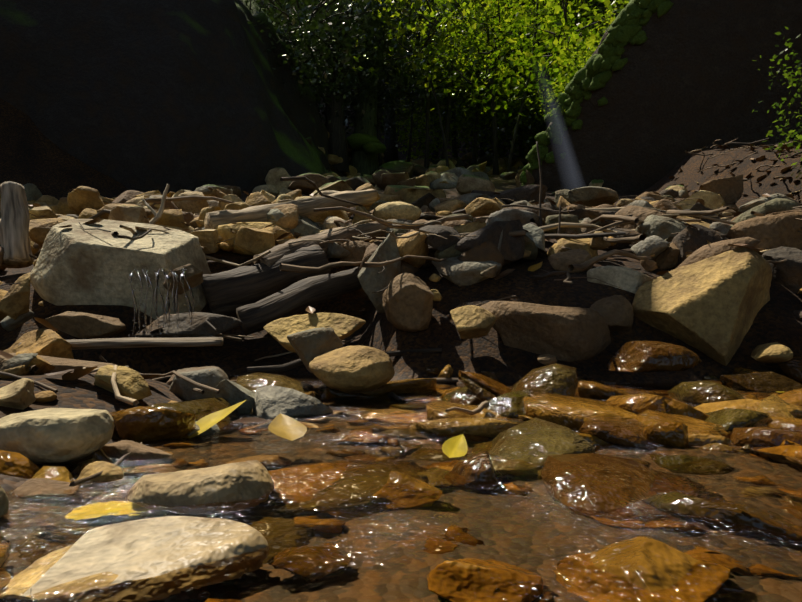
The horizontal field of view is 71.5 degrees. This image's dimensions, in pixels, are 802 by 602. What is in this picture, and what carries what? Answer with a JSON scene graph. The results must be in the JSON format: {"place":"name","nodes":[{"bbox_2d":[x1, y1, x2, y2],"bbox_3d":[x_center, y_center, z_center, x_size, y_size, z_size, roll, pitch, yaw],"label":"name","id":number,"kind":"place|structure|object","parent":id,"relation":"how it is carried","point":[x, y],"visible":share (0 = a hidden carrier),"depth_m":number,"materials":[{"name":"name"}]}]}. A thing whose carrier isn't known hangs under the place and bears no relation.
{"place":"outdoors","nodes":[
{"label":"outdoors","id":0,"kind":"place"},
{"bbox_2d":[0,374,801,601],"bbox_3d":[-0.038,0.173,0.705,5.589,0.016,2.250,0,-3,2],"label":"stream water","id":1,"kind":"structure","parent":0,"point":[333,515],"depth_m":0.40,"materials":[{"name":"liquid"}]},
{"bbox_2d":[0,144,801,457],"bbox_3d":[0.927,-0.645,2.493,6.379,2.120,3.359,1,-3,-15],"label":"leaf litter","id":2,"kind":"object","parent":1,"relation":"on","point":[292,428],"visible":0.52,"depth_m":0.81,"materials":[{"name":"plant"}]},
{"bbox_2d":[0,0,801,491],"bbox_3d":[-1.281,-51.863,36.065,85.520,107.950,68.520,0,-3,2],"label":"ground","id":3,"kind":"structure","parent":0,"point":[30,152],"depth_m":1.71,"materials":[{"name":"brown soil"}]},
{"bbox_2d":[108,132,687,223],"bbox_3d":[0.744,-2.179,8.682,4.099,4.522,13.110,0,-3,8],"label":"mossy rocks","id":4,"kind":"object","parent":3,"relation":"on","point":[411,181],"visible":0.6,"depth_m":5.49,"materials":[{"name":"stone"}]},
{"bbox_2d":[0,174,801,596],"bbox_3d":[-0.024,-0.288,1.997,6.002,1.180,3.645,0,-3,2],"label":"rocks","id":5,"kind":"object","parent":3,"relation":"on","point":[708,294],"visible":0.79,"depth_m":1.56,"materials":[{"name":"grey stone"}]},
{"bbox_2d":[128,268,211,336],"bbox_3d":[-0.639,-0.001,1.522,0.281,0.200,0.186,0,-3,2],"label":"waterfall water","id":6,"kind":"structure","parent":5,"relation":"on","point":[166,305],"depth_m":1.53,"materials":[{"name":"clear liquid"}]},
{"bbox_2d":[0,341,801,591],"bbox_3d":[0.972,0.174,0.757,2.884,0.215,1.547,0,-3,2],"label":"wet rocks","id":7,"kind":"object","parent":3,"relation":"on","point":[554,412],"visible":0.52,"depth_m":0.70,"materials":[{"name":"brown stone"}]},
{"bbox_2d":[0,0,801,194],"bbox_3d":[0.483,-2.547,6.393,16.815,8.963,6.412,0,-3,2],"label":"cliff rocks","id":8,"kind":"object","parent":3,"relation":"on","point":[143,96],"depth_m":5.18,"materials":[{"name":"grey stone"}]},
{"bbox_2d":[0,138,801,486],"bbox_3d":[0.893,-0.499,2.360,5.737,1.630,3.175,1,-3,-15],"label":"driftwood logs","id":9,"kind":"object","parent":3,"relation":"on","point":[280,280],"visible":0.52,"depth_m":1.90,"materials":[{"name":"brown wood"}]},
{"bbox_2d":[346,0,673,185],"bbox_3d":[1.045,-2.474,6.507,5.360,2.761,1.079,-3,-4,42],"label":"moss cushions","id":10,"kind":"object","parent":3,"relation":"on","point":[625,29],"visible":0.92,"depth_m":5.19,"materials":[{"name":"green plant"}]},
{"bbox_2d":[234,0,801,175],"bbox_3d":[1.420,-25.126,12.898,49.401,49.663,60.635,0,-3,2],"label":"tree","id":11,"kind":"object","parent":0,"point":[587,47],"depth_m":8.33,"materials":[{"name":"green plant"}]}
]}

